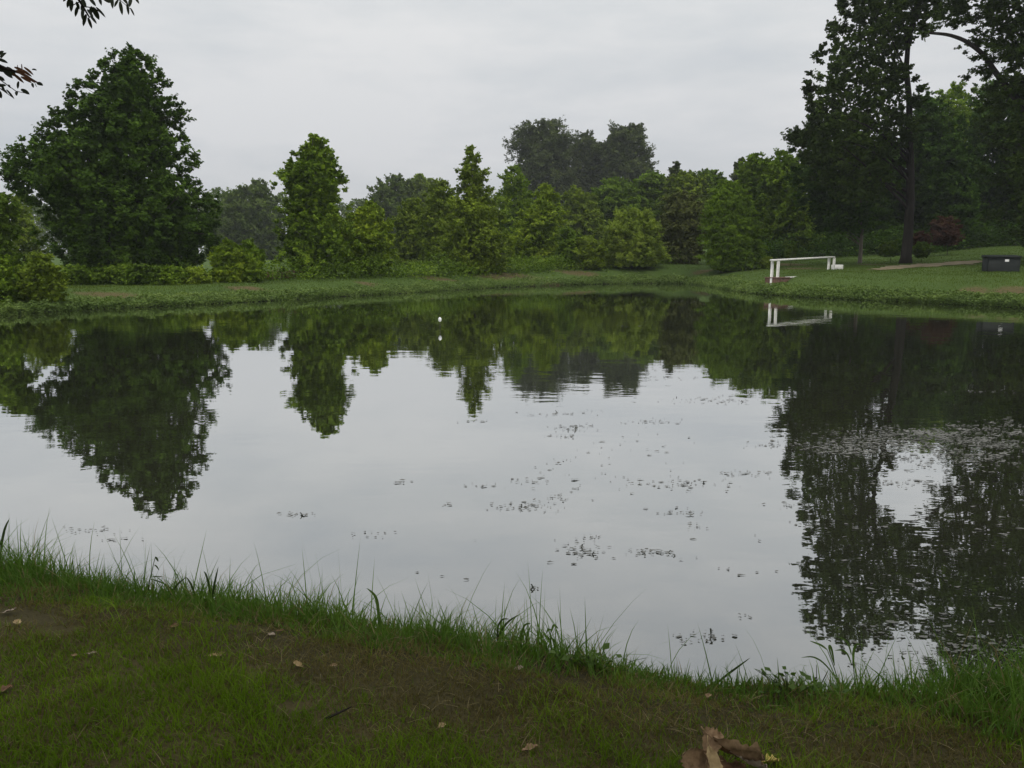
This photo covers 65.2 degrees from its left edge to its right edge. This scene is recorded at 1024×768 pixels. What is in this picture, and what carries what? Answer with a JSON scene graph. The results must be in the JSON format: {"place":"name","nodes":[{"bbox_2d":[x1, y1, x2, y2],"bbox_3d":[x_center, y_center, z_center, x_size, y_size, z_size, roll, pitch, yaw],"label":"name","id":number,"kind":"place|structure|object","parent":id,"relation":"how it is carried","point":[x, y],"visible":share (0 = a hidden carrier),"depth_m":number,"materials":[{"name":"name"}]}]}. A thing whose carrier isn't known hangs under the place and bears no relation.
{"place":"outdoors","nodes":[
{"label":"outdoors","id":0,"kind":"place"},
{"bbox_2d":[0,283,1023,692],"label":"water","id":1,"kind":"structure","parent":0,"point":[226,431],"depth_m":8.55,"materials":[{"name":"grey liquid"}]},
{"bbox_2d":[300,376,742,635],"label":"water sprigs","id":2,"kind":"object","parent":1,"relation":"on","point":[593,552],"visible":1,"depth_m":5.89,"materials":[{"name":"plant"}]},
{"bbox_2d":[63,292,1023,676],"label":"floating weeds","id":3,"kind":"object","parent":1,"relation":"on","point":[917,432],"visible":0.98,"depth_m":8.65,"materials":[{"name":"green plant"}]},
{"bbox_2d":[0,240,1023,767],"bbox_3d":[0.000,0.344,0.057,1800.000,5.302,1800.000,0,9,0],"label":"ground","id":4,"kind":"structure","parent":0,"point":[582,680],"depth_m":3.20,"materials":[{"name":"green plant"}]},
{"bbox_2d":[0,518,9,555],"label":"blade weed","id":5,"kind":"object","parent":4,"relation":"on","point":[3,533],"visible":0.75,"depth_m":5.02,"materials":[{"name":"green plant"}]},
{"bbox_2d":[0,684,11,691],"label":"fallen leaf","id":6,"kind":"object","parent":4,"relation":"on","point":[4,688],"visible":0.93,"depth_m":3.11,"materials":[{"name":"brown plant"}]},
{"bbox_2d":[0,254,26,304],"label":"leafy shrub","id":7,"kind":"object","parent":4,"relation":"on","point":[8,276],"visible":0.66,"depth_m":29.75,"materials":[{"name":"green plant"}]},
{"bbox_2d":[0,192,28,269],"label":"edge tree","id":8,"kind":"object","parent":4,"relation":"on","point":[9,231],"visible":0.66,"depth_m":32.44,"materials":[{"name":"green plant"}]},
{"bbox_2d":[9,190,54,262],"bbox_3d":[-37.115,-12.012,60.795,3.755,7.183,2.800,0,9,0],"label":"thin sapling","id":9,"kind":"object","parent":4,"relation":"on","point":[26,245],"visible":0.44,"depth_m":60.63,"materials":[{"name":"green plant"}]},
{"bbox_2d":[10,252,70,302],"bbox_3d":[-17.859,-3.834,30.270,2.078,2.345,2.021,0,9,0],"label":"leafy shrub","id":10,"kind":"object","parent":4,"relation":"on","point":[40,282],"visible":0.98,"depth_m":29.93,"materials":[{"name":"green plant"}]},
{"bbox_2d":[0,0,138,98],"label":"overhanging tree","id":11,"kind":"object","parent":4,"relation":"on","point":[11,72],"visible":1,"depth_m":3.36,"materials":[{"name":"green plant"}]},
{"bbox_2d":[59,263,97,285],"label":"shrub","id":12,"kind":"object","parent":4,"relation":"on","point":[78,272],"visible":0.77,"depth_m":37.79,"materials":[{"name":"green plant"}]},
{"bbox_2d":[84,267,111,284],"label":"shrub","id":13,"kind":"object","parent":4,"relation":"on","point":[100,275],"visible":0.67,"depth_m":38.28,"materials":[{"name":"green plant"}]},
{"bbox_2d":[0,41,224,268],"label":"broad tree","id":14,"kind":"object","parent":4,"relation":"on","point":[108,201],"visible":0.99,"depth_m":40.85,"materials":[{"name":"green plant"}]},
{"bbox_2d":[102,262,132,284],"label":"shrub","id":15,"kind":"object","parent":4,"relation":"on","point":[118,271],"visible":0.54,"depth_m":38.57,"materials":[{"name":"green plant"}]},
{"bbox_2d":[119,263,166,285],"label":"shrub","id":16,"kind":"object","parent":4,"relation":"on","point":[141,274],"visible":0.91,"depth_m":37.74,"materials":[{"name":"green plant"}]},
{"bbox_2d":[148,557,176,596],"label":"seed weed","id":17,"kind":"object","parent":4,"relation":"on","point":[156,558],"visible":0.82,"depth_m":4.59,"materials":[{"name":"green plant"}]},
{"bbox_2d":[152,264,189,284],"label":"shrub","id":18,"kind":"object","parent":4,"relation":"on","point":[173,275],"visible":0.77,"depth_m":38.23,"materials":[{"name":"green plant"}]},
{"bbox_2d":[170,577,194,594],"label":"blade weed","id":19,"kind":"object","parent":4,"relation":"on","point":[189,581],"visible":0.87,"depth_m":4.49,"materials":[{"name":"green plant"}]},
{"bbox_2d":[180,265,211,284],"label":"shrub","id":20,"kind":"object","parent":4,"relation":"on","point":[199,275],"visible":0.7,"depth_m":38.74,"materials":[{"name":"green plant"}]},
{"bbox_2d":[204,569,217,604],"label":"blade weed","id":21,"kind":"object","parent":4,"relation":"on","point":[213,589],"visible":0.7,"depth_m":4.44,"materials":[{"name":"green plant"}]},
{"bbox_2d":[202,188,240,259],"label":"hazy tree","id":22,"kind":"object","parent":4,"relation":"on","point":[223,215],"visible":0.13,"depth_m":135.29,"materials":[{"name":"green plant"}]},
{"bbox_2d":[207,237,248,282],"bbox_3d":[-14.301,-6.183,40.573,1.942,2.496,2.044,-8,12,-39],"label":"pale bush","id":23,"kind":"object","parent":4,"relation":"on","point":[228,254],"visible":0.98,"depth_m":40.11,"materials":[{"name":"green plant"}]},
{"bbox_2d":[236,238,266,281],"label":"pale bush","id":24,"kind":"object","parent":4,"relation":"on","point":[255,258],"visible":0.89,"depth_m":40.67,"materials":[{"name":"green plant"}]},
{"bbox_2d":[216,177,287,259],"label":"hazy tree","id":25,"kind":"object","parent":4,"relation":"on","point":[251,217],"visible":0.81,"depth_m":130.07,"materials":[{"name":"green plant"}]},
{"bbox_2d":[262,267,310,278],"bbox_3d":[-12.781,-6.214,44.773,3.672,0.662,1.884,0,9,0],"label":"brush pile","id":26,"kind":"object","parent":4,"relation":"on","point":[268,275],"visible":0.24,"depth_m":44.68,"materials":[{"name":"green plant"}]},
{"bbox_2d":[293,660,301,666],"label":"fallen leaf","id":27,"kind":"object","parent":4,"relation":"on","point":[298,663],"visible":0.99,"depth_m":3.41,"materials":[{"name":"beige plant"}]},
{"bbox_2d":[269,133,365,274],"bbox_3d":[-11.375,-10.159,46.291,5.441,8.331,5.090,-4,10,-23],"label":"sweetgum tree","id":28,"kind":"object","parent":4,"relation":"on","point":[312,178],"visible":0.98,"depth_m":45.04,"materials":[{"name":"green plant"}]},
{"bbox_2d":[325,706,351,718],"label":"fallen twig","id":29,"kind":"object","parent":4,"relation":"on","point":[335,714],"visible":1,"depth_m":2.90,"materials":[{"name":"brown wood"}]},
{"bbox_2d":[343,212,355,273],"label":"olive tree","id":30,"kind":"object","parent":4,"relation":"on","point":[345,236],"visible":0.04,"depth_m":49.79,"materials":[{"name":"green plant"}]},
{"bbox_2d":[343,198,398,274],"bbox_3d":[-8.539,-8.756,48.181,3.418,4.808,3.191,0,9,0],"label":"olive tree","id":31,"kind":"object","parent":4,"relation":"on","point":[370,226],"visible":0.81,"depth_m":47.58,"materials":[{"name":"green plant"}]},
{"bbox_2d":[367,588,379,624],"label":"blade weed","id":32,"kind":"object","parent":4,"relation":"on","point":[377,602],"visible":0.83,"depth_m":4.09,"materials":[{"name":"green plant"}]},
{"bbox_2d":[48,247,702,282],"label":"undergrowth","id":33,"kind":"object","parent":4,"relation":"on","point":[418,270],"visible":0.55,"depth_m":48.51,"materials":[{"name":"green plant"}]},
{"bbox_2d":[359,173,423,259],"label":"hazy tree","id":34,"kind":"object","parent":4,"relation":"on","point":[388,197],"visible":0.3,"depth_m":132.60,"materials":[{"name":"green plant"}]},
{"bbox_2d":[388,196,430,266],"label":"olive tree","id":35,"kind":"object","parent":4,"relation":"on","point":[405,243],"visible":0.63,"depth_m":67.98,"materials":[{"name":"green plant"}]},
{"bbox_2d":[403,173,437,206],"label":"hazy tree","id":36,"kind":"object","parent":4,"relation":"on","point":[422,182],"visible":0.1,"depth_m":134.76,"materials":[{"name":"green plant"}]},
{"bbox_2d":[412,177,460,266],"bbox_3d":[-5.784,-12.944,64.831,4.728,7.398,4.364,0,9,0],"label":"olive tree","id":37,"kind":"object","parent":4,"relation":"on","point":[435,203],"visible":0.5,"depth_m":63.92,"materials":[{"name":"green plant"}]},
{"bbox_2d":[428,144,522,272],"bbox_3d":[-2.505,-11.686,53.940,5.896,8.642,5.601,-7,12,-36],"label":"spire tree","id":38,"kind":"object","parent":4,"relation":"on","point":[473,226],"visible":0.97,"depth_m":53.07,"materials":[{"name":"green plant"}]},
{"bbox_2d":[496,615,517,640],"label":"blade weed","id":39,"kind":"object","parent":4,"relation":"on","point":[502,628],"visible":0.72,"depth_m":4.05,"materials":[{"name":"green plant"}]},
{"bbox_2d":[16,179,998,256],"bbox_3d":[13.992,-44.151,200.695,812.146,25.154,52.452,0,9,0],"label":"distant wood","id":40,"kind":"object","parent":4,"relation":"on","point":[356,204],"visible":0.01,"depth_m":194.00,"materials":[{"name":"green plant"}]},
{"bbox_2d":[0,525,1023,746],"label":"bank grass","id":41,"kind":"structure","parent":4,"relation":"on","point":[207,600],"depth_m":3.87,"materials":[{"name":"green plant"}]},
{"bbox_2d":[0,273,1023,314],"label":"bank weeds","id":42,"kind":"object","parent":4,"relation":"on","point":[895,294],"visible":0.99,"depth_m":37.58,"materials":[{"name":"green grass"},{"name":"leaf"}]},
{"bbox_2d":[0,508,1023,695],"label":"reed grass","id":43,"kind":"structure","parent":4,"relation":"on","point":[537,635],"depth_m":4.10,"materials":[{"name":"green plant"}]},
{"bbox_2d":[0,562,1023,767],"bbox_3d":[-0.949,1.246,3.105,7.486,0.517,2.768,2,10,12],"label":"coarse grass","id":44,"kind":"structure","parent":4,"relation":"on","point":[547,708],"depth_m":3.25,"materials":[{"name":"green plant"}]},
{"bbox_2d":[495,163,534,263],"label":"leafy tree","id":45,"kind":"object","parent":4,"relation":"on","point":[514,188],"visible":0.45,"depth_m":75.38,"materials":[{"name":"green plant"}]},
{"bbox_2d":[27,243,1023,306],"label":"lawn grass","id":46,"kind":"structure","parent":4,"relation":"on","point":[861,270],"depth_m":43.58,"materials":[{"name":"green plant"}]},
{"bbox_2d":[520,623,530,646],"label":"blade weed","id":47,"kind":"object","parent":4,"relation":"on","point":[523,627],"visible":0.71,"depth_m":4.00,"materials":[{"name":"green plant"}]},
{"bbox_2d":[519,743,537,751],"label":"fallen leaf","id":48,"kind":"object","parent":4,"relation":"on","point":[529,746],"visible":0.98,"depth_m":2.79,"materials":[{"name":"brown plant"}]},
{"bbox_2d":[505,182,567,266],"bbox_3d":[2.168,-12.387,62.942,5.574,6.724,4.897,0,9,0],"label":"leafy tree","id":49,"kind":"object","parent":4,"relation":"on","point":[539,224],"visible":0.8,"depth_m":61.93,"materials":[{"name":"green plant"}]},
{"bbox_2d":[502,115,587,226],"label":"oak","id":50,"kind":"object","parent":4,"relation":"on","point":[548,158],"visible":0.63,"depth_m":159.40,"materials":[{"name":"green plant"}]},
{"bbox_2d":[544,624,557,649],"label":"leafy weed","id":51,"kind":"object","parent":4,"relation":"on","point":[553,626],"visible":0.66,"depth_m":3.95,"materials":[{"name":"green plant"}]},
{"bbox_2d":[553,226,586,265],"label":"bush","id":52,"kind":"object","parent":4,"relation":"on","point":[568,244],"visible":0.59,"depth_m":59.18,"materials":[{"name":"green plant"}]},
{"bbox_2d":[557,184,605,241],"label":"rounded tree","id":53,"kind":"object","parent":4,"relation":"on","point":[582,213],"visible":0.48,"depth_m":88.86,"materials":[{"name":"green plant"}]},
{"bbox_2d":[567,129,604,193],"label":"oak","id":54,"kind":"object","parent":4,"relation":"on","point":[585,142],"visible":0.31,"depth_m":164.34,"materials":[{"name":"green plant"}]},
{"bbox_2d":[571,234,607,268],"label":"bush","id":55,"kind":"object","parent":4,"relation":"on","point":[591,248],"visible":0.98,"depth_m":58.54,"materials":[{"name":"green plant"}]},
{"bbox_2d":[549,643,644,672],"bbox_3d":[0.393,1.276,3.679,0.453,0.118,0.159,2,10,13],"label":"broadleaf weed","id":56,"kind":"object","parent":4,"relation":"on","point":[605,646],"visible":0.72,"depth_m":3.69,"materials":[{"name":"green plant"}]},
{"bbox_2d":[591,176,642,252],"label":"rounded tree","id":57,"kind":"object","parent":4,"relation":"on","point":[612,193],"visible":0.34,"depth_m":94.13,"materials":[{"name":"green plant"}]},
{"bbox_2d":[587,119,658,192],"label":"oak","id":58,"kind":"object","parent":4,"relation":"on","point":[625,152],"visible":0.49,"depth_m":158.02,"materials":[{"name":"green plant"}]},
{"bbox_2d":[597,204,671,267],"bbox_3d":[9.092,-10.961,59.909,5.626,5.029,5.060,0,9,0],"label":"spreading bush","id":59,"kind":"object","parent":4,"relation":"on","point":[631,239],"visible":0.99,"depth_m":58.95,"materials":[{"name":"green plant"}]},
{"bbox_2d":[627,170,666,239],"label":"rounded tree","id":60,"kind":"object","parent":4,"relation":"on","point":[649,186],"visible":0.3,"depth_m":97.76,"materials":[{"name":"green plant"}]},
{"bbox_2d":[663,161,686,194],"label":"pine","id":61,"kind":"object","parent":4,"relation":"on","point":[675,169],"visible":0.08,"depth_m":96.72,"materials":[{"name":"green plant"}]},
{"bbox_2d":[655,189,707,263],"bbox_3d":[13.535,-12.202,62.866,4.740,5.977,4.059,0,9,0],"label":"vine bush","id":62,"kind":"object","parent":4,"relation":"on","point":[679,223],"visible":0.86,"depth_m":62.00,"materials":[{"name":"green plant"}]},
{"bbox_2d":[653,169,713,239],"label":"rounded tree","id":63,"kind":"object","parent":4,"relation":"on","point":[690,181],"visible":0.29,"depth_m":92.37,"materials":[{"name":"green plant"}]},
{"bbox_2d":[697,168,726,205],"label":"rounded tree","id":64,"kind":"object","parent":4,"relation":"on","point":[714,176],"visible":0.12,"depth_m":96.39,"materials":[{"name":"green plant"}]},
{"bbox_2d":[716,659,747,683],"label":"blade weed","id":65,"kind":"object","parent":4,"relation":"on","point":[734,669],"visible":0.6,"depth_m":3.93,"materials":[{"name":"green plant"}]},
{"bbox_2d":[695,179,769,271],"bbox_3d":[15.400,-10.985,55.950,4.982,6.604,4.610,-6,11,-31],"label":"willow tree","id":66,"kind":"object","parent":4,"relation":"on","point":[733,241],"visible":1,"depth_m":55.02,"materials":[{"name":"green plant"}]},
{"bbox_2d":[719,755,746,767],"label":"curled leaf","id":67,"kind":"object","parent":4,"relation":"on","point":[726,764],"visible":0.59,"depth_m":2.67,"materials":[{"name":"brown plant"}]},
{"bbox_2d":[680,747,722,767],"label":"curled leaf","id":68,"kind":"object","parent":67,"relation":"on","point":[696,757],"visible":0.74,"depth_m":2.62,"materials":[{"name":"brown plant"}]},
{"bbox_2d":[702,727,723,766],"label":"curled leaf","id":69,"kind":"object","parent":68,"relation":"on","point":[713,744],"visible":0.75,"depth_m":2.67,"materials":[{"name":"brown plant"}]},
{"bbox_2d":[706,735,722,767],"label":"curled leaf","id":70,"kind":"object","parent":67,"relation":"on","point":[713,758],"visible":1,"depth_m":2.59,"materials":[{"name":"beige plant"}]},
{"bbox_2d":[703,735,738,757],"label":"curled leaf","id":71,"kind":"object","parent":67,"relation":"on","point":[725,750],"visible":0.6,"depth_m":2.67,"materials":[{"name":"brown plant"}]},
{"bbox_2d":[730,751,766,767],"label":"curled leaf","id":72,"kind":"object","parent":67,"relation":"on","point":[757,764],"visible":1,"depth_m":2.60,"materials":[{"name":"brown plant"}]},
{"bbox_2d":[701,726,765,764],"bbox_3d":[0.729,1.204,2.638,0.193,0.115,0.113,0,9,-2],"label":"curled leaf","id":73,"kind":"object","parent":72,"relation":"on","point":[746,751],"visible":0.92,"depth_m":2.61,"materials":[{"name":"brown plant"}]},
{"bbox_2d":[729,156,744,181],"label":"pine","id":74,"kind":"object","parent":4,"relation":"on","point":[732,176],"visible":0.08,"depth_m":94.85,"materials":[{"name":"green plant"}]},
{"bbox_2d":[733,151,779,257],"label":"tree","id":75,"kind":"object","parent":4,"relation":"on","point":[751,171],"visible":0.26,"depth_m":69.18,"materials":[{"name":"green plant"}]},
{"bbox_2d":[759,256,776,268],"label":"round shrub","id":76,"kind":"object","parent":4,"relation":"on","point":[765,262],"visible":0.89,"depth_m":55.10,"materials":[{"name":"green plant"}]},
{"bbox_2d":[762,754,781,762],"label":"curled leaf","id":77,"kind":"object","parent":4,"relation":"on","point":[768,758],"visible":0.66,"depth_m":2.73,"materials":[{"name":"yellow plant"}]},
{"bbox_2d":[764,276,794,282],"bbox_3d":[15.148,-5.804,44.509,1.000,0.365,2.880,9,13,43],"label":"wooden dock","id":78,"kind":"object","parent":4,"relation":"on","point":[778,279],"visible":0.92,"depth_m":43.51,"materials":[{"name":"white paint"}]},
{"bbox_2d":[752,148,825,254],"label":"tree","id":79,"kind":"object","parent":4,"relation":"on","point":[776,211],"visible":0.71,"depth_m":67.29,"materials":[{"name":"green plant"}]},
{"bbox_2d":[784,243,797,257],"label":"round shrub","id":80,"kind":"object","parent":4,"relation":"on","point":[790,250],"visible":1,"depth_m":58.99,"materials":[{"name":"green plant"}]},
{"bbox_2d":[754,666,849,697],"bbox_3d":[1.242,1.315,3.506,0.385,0.113,0.240,0,9,0],"label":"broadleaf weed","id":81,"kind":"object","parent":4,"relation":"on","point":[793,686],"visible":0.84,"depth_m":3.50,"materials":[{"name":"green plant"}]},
{"bbox_2d":[770,256,842,284],"bbox_3d":[16.918,-6.505,46.297,8.445,1.728,0.780,-9,13,-42],"label":"dock rail","id":82,"kind":"object","parent":4,"relation":"on","point":[833,266],"visible":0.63,"depth_m":45.10,"materials":[{"name":"white paint"}]},
{"bbox_2d":[810,665,828,682],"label":"leafy weed","id":83,"kind":"object","parent":4,"relation":"on","point":[816,675],"visible":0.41,"depth_m":3.83,"materials":[{"name":"green plant"}]},
{"bbox_2d":[805,179,851,254],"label":"tree","id":84,"kind":"object","parent":4,"relation":"on","point":[831,233],"visible":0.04,"depth_m":69.83,"materials":[{"name":"green plant"}]},
{"bbox_2d":[801,636,859,683],"bbox_3d":[1.597,1.431,4.023,0.278,0.336,0.129,3,10,19],"label":"tall weed","id":85,"kind":"object","parent":4,"relation":"on","point":[831,650],"visible":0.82,"depth_m":4.03,"materials":[{"name":"green plant"}]},
{"bbox_2d":[781,112,895,262],"bbox_3d":[23.404,-14.000,57.532,7.855,10.993,6.926,0,9,0],"label":"shade tree","id":86,"kind":"object","parent":4,"relation":"on","point":[852,219],"visible":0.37,"depth_m":57.01,"materials":[{"name":"green plant"}]},
{"bbox_2d":[780,0,966,263],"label":"tall oak","id":87,"kind":"object","parent":4,"relation":"on","point":[890,21],"visible":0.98,"depth_m":51.77,"materials":[{"name":"green plant"}]},
{"bbox_2d":[850,140,918,248],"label":"tree","id":88,"kind":"object","parent":4,"relation":"on","point":[894,215],"visible":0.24,"depth_m":70.60,"materials":[{"name":"green plant"}]},
{"bbox_2d":[875,239,900,262],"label":"fern bush","id":89,"kind":"object","parent":4,"relation":"on","point":[888,249],"visible":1,"depth_m":55.92,"materials":[{"name":"green plant"}]},
{"bbox_2d":[758,213,1023,258],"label":"undergrowth","id":90,"kind":"object","parent":4,"relation":"on","point":[995,241],"visible":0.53,"depth_m":66.86,"materials":[{"name":"green plant"}]},
{"bbox_2d":[913,230,932,245],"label":"red shrub","id":91,"kind":"object","parent":4,"relation":"on","point":[921,236],"visible":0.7,"depth_m":58.79,"materials":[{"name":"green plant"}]},
{"bbox_2d":[912,241,934,261],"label":"fern bush","id":92,"kind":"object","parent":4,"relation":"on","point":[923,249],"visible":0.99,"depth_m":54.99,"materials":[{"name":"green plant"}]},
{"bbox_2d":[872,260,981,269],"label":"dirt path","id":93,"kind":"structure","parent":4,"relation":"on","point":[928,265],"depth_m":49.29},
{"bbox_2d":[894,90,964,238],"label":"tree","id":94,"kind":"object","parent":4,"relation":"on","point":[936,128],"visible":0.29,"depth_m":68.55,"materials":[{"name":"green plant"}]},
{"bbox_2d":[928,216,964,254],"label":"red shrub","id":95,"kind":"object","parent":4,"relation":"on","point":[945,231],"visible":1,"depth_m":60.49,"materials":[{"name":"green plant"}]},
{"bbox_2d":[918,130,995,248],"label":"tree","id":96,"kind":"object","parent":4,"relation":"on","point":[952,183],"visible":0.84,"depth_m":65.24,"materials":[{"name":"green plant"}]},
{"bbox_2d":[933,80,988,201],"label":"tree","id":97,"kind":"object","parent":4,"relation":"on","point":[958,94],"visible":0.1,"depth_m":75.66,"materials":[{"name":"green plant"}]},
{"bbox_2d":[914,0,1023,246],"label":"arching tree","id":98,"kind":"object","parent":4,"relation":"on","point":[1006,83],"visible":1,"depth_m":44.24,"materials":[{"name":"green plant"}]},
{"bbox_2d":[955,76,1023,239],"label":"tree","id":99,"kind":"object","parent":4,"relation":"on","point":[971,135],"visible":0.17,"depth_m":70.85,"materials":[{"name":"green plant"}]},
{"bbox_2d":[981,255,1021,271],"bbox_3d":[25.384,-6.265,41.534,1.580,0.860,1.060,2,10,14],"label":"utility box","id":100,"kind":"object","parent":4,"relation":"on","point":[1003,263],"visible":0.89,"depth_m":41.12,"materials":[{"name":"grey plastic"}]},
{"bbox_2d":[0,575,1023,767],"bbox_3d":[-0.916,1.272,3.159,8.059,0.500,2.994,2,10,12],"label":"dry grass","id":101,"kind":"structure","parent":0,"point":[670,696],"depth_m":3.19,"materials":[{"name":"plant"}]},
{"bbox_2d":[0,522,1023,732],"bbox_3d":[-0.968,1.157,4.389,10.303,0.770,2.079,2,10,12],"label":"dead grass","id":102,"kind":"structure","parent":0,"point":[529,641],"depth_m":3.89,"materials":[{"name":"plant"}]},
{"bbox_2d":[0,0,1023,252],"label":"sky","id":103,"kind":"structure","parent":0,"point":[396,87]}
]}

